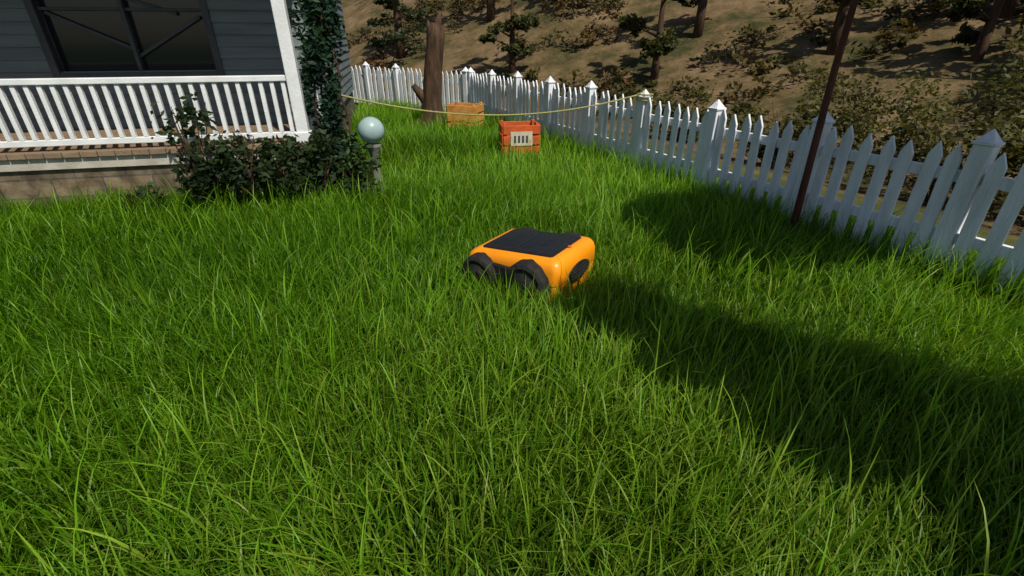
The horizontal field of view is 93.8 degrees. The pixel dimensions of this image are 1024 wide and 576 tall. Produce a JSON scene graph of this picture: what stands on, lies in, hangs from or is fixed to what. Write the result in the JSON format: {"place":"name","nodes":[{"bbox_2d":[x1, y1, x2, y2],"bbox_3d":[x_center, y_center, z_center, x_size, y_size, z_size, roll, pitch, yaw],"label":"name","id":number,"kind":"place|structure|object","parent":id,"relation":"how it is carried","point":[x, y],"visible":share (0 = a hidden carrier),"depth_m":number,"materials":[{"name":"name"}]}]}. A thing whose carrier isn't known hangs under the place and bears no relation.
{"place":"outdoors","nodes":[
{"label":"outdoors","id":0,"kind":"place"},
{"bbox_2d":[0,93,1023,575],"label":"lawn grass","id":1,"kind":"structure","parent":0,"point":[550,187],"depth_m":2.18,"materials":[{"name":"green plant"}]},
{"bbox_2d":[0,0,1023,575],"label":"ground","id":2,"kind":"structure","parent":0,"point":[934,50],"depth_m":11.82,"materials":[{"name":"brown soil"}]},
{"bbox_2d":[117,179,171,213],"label":"foundation shrub","id":3,"kind":"object","parent":2,"relation":"on","point":[149,184],"visible":0.56,"depth_m":4.38,"materials":[{"name":"green plant"}]},
{"bbox_2d":[0,91,354,211],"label":"foundation","id":4,"kind":"object","parent":2,"relation":"on","point":[31,183],"visible":0.13,"depth_m":4.50,"materials":[{"name":"beige concrete"}]},
{"bbox_2d":[33,0,252,123],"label":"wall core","id":5,"kind":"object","parent":4,"relation":"on","point":[48,34],"visible":0.16,"depth_m":5.04,"materials":[{"name":"paint"}]},
{"bbox_2d":[22,0,224,77],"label":"window frame","id":6,"kind":"object","parent":5,"relation":"attached to","point":[41,34],"visible":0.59,"depth_m":5.15,"materials":[{"name":"black wood"}]},
{"bbox_2d":[44,0,200,57],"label":"window braces","id":7,"kind":"object","parent":6,"relation":"attached to","point":[171,35],"depth_m":5.17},
{"bbox_2d":[37,0,215,71],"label":"window glass","id":8,"kind":"object","parent":6,"relation":"in","point":[187,48],"visible":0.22,"depth_m":5.22,"materials":[{"name":"black glass"}]},
{"bbox_2d":[0,122,322,160],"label":"deck","id":9,"kind":"structure","parent":4,"relation":"on","point":[27,153],"depth_m":4.54,"materials":[{"name":"brown wood"}]},
{"bbox_2d":[0,148,305,171],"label":"deck trim","id":10,"kind":"structure","parent":9,"relation":"attached to","point":[81,162],"depth_m":4.41,"materials":[{"name":"white wood"}]},
{"bbox_2d":[270,0,311,142],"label":"porch column","id":11,"kind":"structure","parent":9,"relation":"on","point":[286,42],"depth_m":4.41,"materials":[{"name":"white wood"}]},
{"bbox_2d":[0,75,296,147],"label":"railing rails","id":12,"kind":"object","parent":11,"relation":"attached to","point":[101,80],"visible":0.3,"depth_m":4.31,"materials":[{"name":"white paint"}]},
{"bbox_2d":[0,81,294,141],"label":"balusters","id":13,"kind":"object","parent":12,"relation":"attached to","point":[51,114],"visible":0.96,"depth_m":4.31,"materials":[{"name":"white paint"}]},
{"bbox_2d":[299,70,321,129],"bbox_3d":[-2.207,-2.057,5.207,0.055,0.560,1.270,-6,28,-11],"label":"side railing","id":14,"kind":"object","parent":11,"relation":"attached to","point":[311,124],"visible":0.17,"depth_m":5.21,"materials":[{"name":"white paint"}]},
{"bbox_3d":[-6.216,-4.086,6.565,6.996,3.040,4.598,-6,28,-11],"label":"upper wall","id":15,"kind":"object","parent":4,"relation":"on","visible":0},
{"bbox_2d":[0,0,353,130],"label":"siding","id":16,"kind":"object","parent":15,"relation":"attached to","point":[245,33],"visible":0.49,"depth_m":5.36,"materials":[{"name":"paint"}]},
{"bbox_2d":[301,0,323,117],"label":"corner board","id":17,"kind":"object","parent":15,"relation":"attached to","point":[319,96],"depth_m":5.74,"materials":[{"name":"paint"}]},
{"bbox_2d":[150,82,231,209],"bbox_3d":[-2.852,-1.206,4.329,0.451,1.190,0.541,0,28,0],"label":"foundation shrub","id":18,"kind":"object","parent":2,"relation":"on","point":[203,178],"visible":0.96,"depth_m":4.32,"materials":[{"name":"green plant"}]},
{"bbox_2d":[205,129,283,206],"bbox_3d":[-2.550,-1.082,4.546,0.629,0.772,0.681,0,28,0],"label":"foundation shrub","id":19,"kind":"object","parent":2,"relation":"on","point":[223,152],"visible":0.81,"depth_m":4.44,"materials":[{"name":"green plant"}]},
{"bbox_2d":[250,130,315,204],"bbox_3d":[-2.189,-1.081,4.587,0.556,0.779,0.597,0,28,0],"label":"foundation shrub","id":20,"kind":"object","parent":2,"relation":"on","point":[274,150],"visible":0.77,"depth_m":4.48,"materials":[{"name":"green plant"}]},
{"bbox_2d":[280,126,354,196],"bbox_3d":[-1.909,-1.184,4.734,0.729,0.779,0.507,-10,29,-18],"label":"foundation shrub","id":21,"kind":"object","parent":2,"relation":"on","point":[320,165],"visible":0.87,"depth_m":4.67,"materials":[{"name":"green plant"}]},
{"bbox_2d":[287,0,369,193],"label":"climbing vine","id":22,"kind":"object","parent":2,"relation":"on","point":[316,54],"visible":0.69,"depth_m":4.51,"materials":[{"name":"green plant"}]},
{"bbox_2d":[330,144,384,199],"bbox_3d":[-1.536,-1.125,4.813,0.430,0.601,0.499,-21,34,-34],"label":"foundation shrub","id":23,"kind":"object","parent":2,"relation":"on","point":[361,168],"visible":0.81,"depth_m":4.74,"materials":[{"name":"green plant"}]},
{"bbox_2d":[358,117,387,196],"bbox_3d":[-1.420,-1.329,4.970,0.260,0.850,0.260,0,28,0],"label":"garden globe","id":24,"kind":"object","parent":2,"relation":"on","point":[371,131],"visible":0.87,"depth_m":4.77,"materials":[{"name":"glass"}]},
{"bbox_2d":[366,0,427,58],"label":"pine tree","id":25,"kind":"object","parent":2,"relation":"on","point":[398,38],"visible":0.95,"depth_m":20.83,"materials":[{"name":"green plant"}]},
{"bbox_2d":[351,61,467,111],"bbox_3d":[-4.714,-5.248,12.416,9.575,1.238,0.140,19,33,32],"label":"picket fence","id":26,"kind":"object","parent":2,"relation":"on","point":[396,76],"visible":0.24,"depth_m":10.89,"materials":[{"name":"white paint"}]},
{"bbox_2d":[411,11,447,127],"bbox_3d":[-1.496,-3.782,8.558,0.738,2.033,0.892,21,34,34],"label":"broken tree trunk","id":27,"kind":"object","parent":2,"relation":"on","point":[429,95],"visible":0.6,"depth_m":8.40,"materials":[{"name":"brown plant"}]},
{"bbox_2d":[446,101,483,127],"bbox_3d":[-0.827,-3.067,8.564,0.556,0.460,0.458,8,29,15],"label":"slatted crate","id":28,"kind":"object","parent":2,"relation":"on","point":[465,108],"visible":0.5,"depth_m":8.37,"materials":[{"name":"yellow paint"}]},
{"bbox_2d":[486,0,494,21],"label":"oak tree","id":29,"kind":"object","parent":2,"relation":"on","point":[490,16],"visible":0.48,"depth_m":22.39,"materials":[{"name":"brown plant"}]},
{"bbox_2d":[477,0,540,73],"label":"tree","id":30,"kind":"object","parent":2,"relation":"on","point":[514,48],"visible":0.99,"depth_m":17.06,"materials":[{"name":"green plant"}]},
{"bbox_2d":[498,119,540,155],"bbox_3d":[0.099,-2.114,6.742,0.536,0.440,0.436,-4,28,-8],"label":"slatted crate","id":31,"kind":"object","parent":2,"relation":"on","point":[523,131],"visible":0.68,"depth_m":6.55,"materials":[{"name":"orange paint"}]},
{"bbox_2d":[462,227,594,306],"bbox_3d":[0.135,-0.190,3.263,0.735,0.340,0.714,17,32,30],"label":"robot lawn mower","id":32,"kind":"object","parent":2,"relation":"on","point":[534,254],"visible":0.83,"depth_m":3.06,"materials":[{"name":"orange plastic"}]},
{"bbox_2d":[555,0,620,8],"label":"pine tree","id":33,"kind":"object","parent":2,"relation":"on","point":[582,6],"visible":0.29,"depth_m":20.56,"materials":[{"name":"green plant"}]},
{"bbox_2d":[615,0,680,79],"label":"oak tree","id":34,"kind":"object","parent":2,"relation":"on","point":[664,42],"visible":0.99,"depth_m":14.51,"materials":[{"name":"green plant"}]},
{"bbox_2d":[346,0,1023,123],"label":"hillside shrubs","id":35,"kind":"object","parent":2,"relation":"on","point":[902,28],"visible":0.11,"depth_m":14.60,"materials":[{"name":"green plant"}]},
{"bbox_2d":[672,0,707,38],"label":"oak tree","id":36,"kind":"object","parent":2,"relation":"on","point":[699,20],"visible":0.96,"depth_m":16.56,"materials":[{"name":"brown plant"}]},
{"bbox_2d":[649,83,731,141],"bbox_3d":[3.558,-3.546,9.890,1.925,1.330,1.348,10,29,19],"label":"wild bush","id":37,"kind":"object","parent":2,"relation":"on","point":[703,98],"visible":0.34,"depth_m":9.72,"materials":[{"name":"green plant"}]},
{"bbox_2d":[467,67,1023,299],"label":"picket fence","id":38,"kind":"object","parent":2,"relation":"on","point":[979,179],"visible":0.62,"depth_m":3.87,"materials":[{"name":"white paint"}]},
{"bbox_2d":[337,93,652,115],"bbox_3d":[-0.062,-1.970,5.086,3.436,0.277,0.183,-7,28,-13],"label":"rope","id":39,"kind":"object","parent":38,"relation":"attached to","point":[649,94],"visible":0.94,"depth_m":5.14,"materials":[{"name":"yellow fabric"}]},
{"bbox_2d":[724,89,843,167],"bbox_3d":[4.337,-2.507,7.674,1.774,1.312,1.664,13,30,23],"label":"wild bush","id":40,"kind":"object","parent":2,"relation":"on","point":[807,113],"visible":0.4,"depth_m":7.41,"materials":[{"name":"green plant"}]},
{"bbox_2d":[785,0,858,239],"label":"sapling tree","id":41,"kind":"object","parent":2,"relation":"on","point":[800,198],"visible":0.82,"depth_m":3.48,"materials":[{"name":"brown plant"}]},
{"bbox_2d":[825,0,865,54],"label":"oak tree","id":42,"kind":"object","parent":2,"relation":"on","point":[838,25],"visible":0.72,"depth_m":13.10,"materials":[{"name":"brown plant"}]},
{"bbox_2d":[789,62,975,162],"bbox_3d":[5.945,-2.873,8.067,2.730,1.643,2.016,0,28,0],"label":"wild bush","id":43,"kind":"object","parent":2,"relation":"on","point":[854,116],"visible":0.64,"depth_m":7.77,"materials":[{"name":"green plant"}]},
{"bbox_2d":[844,97,1023,204],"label":"wild bush","id":44,"kind":"object","parent":2,"relation":"on","point":[923,148],"visible":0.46,"depth_m":5.86,"materials":[{"name":"green plant"}]},
{"bbox_2d":[932,0,1023,18],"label":"pine tree","id":45,"kind":"object","parent":2,"relation":"on","point":[1008,8],"visible":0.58,"depth_m":11.98,"materials":[{"name":"green plant"}]},
{"bbox_2d":[933,57,1023,156],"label":"wild bush","id":46,"kind":"object","parent":2,"relation":"on","point":[1005,95],"visible":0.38,"depth_m":6.31,"materials":[{"name":"green plant"}]},
{"bbox_2d":[944,0,1023,61],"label":"oak tree","id":47,"kind":"object","parent":2,"relation":"on","point":[959,10],"visible":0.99,"depth_m":10.55,"materials":[{"name":"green plant"}]},
{"bbox_2d":[961,18,1023,99],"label":"wild bush","id":48,"kind":"object","parent":2,"relation":"on","point":[1002,75],"visible":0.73,"depth_m":8.00,"materials":[{"name":"green plant"}]},
{"bbox_2d":[964,113,1023,219],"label":"wild bush","id":49,"kind":"object","parent":2,"relation":"on","point":[1000,202],"visible":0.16,"depth_m":5.66,"materials":[{"name":"green plant"}]}
]}

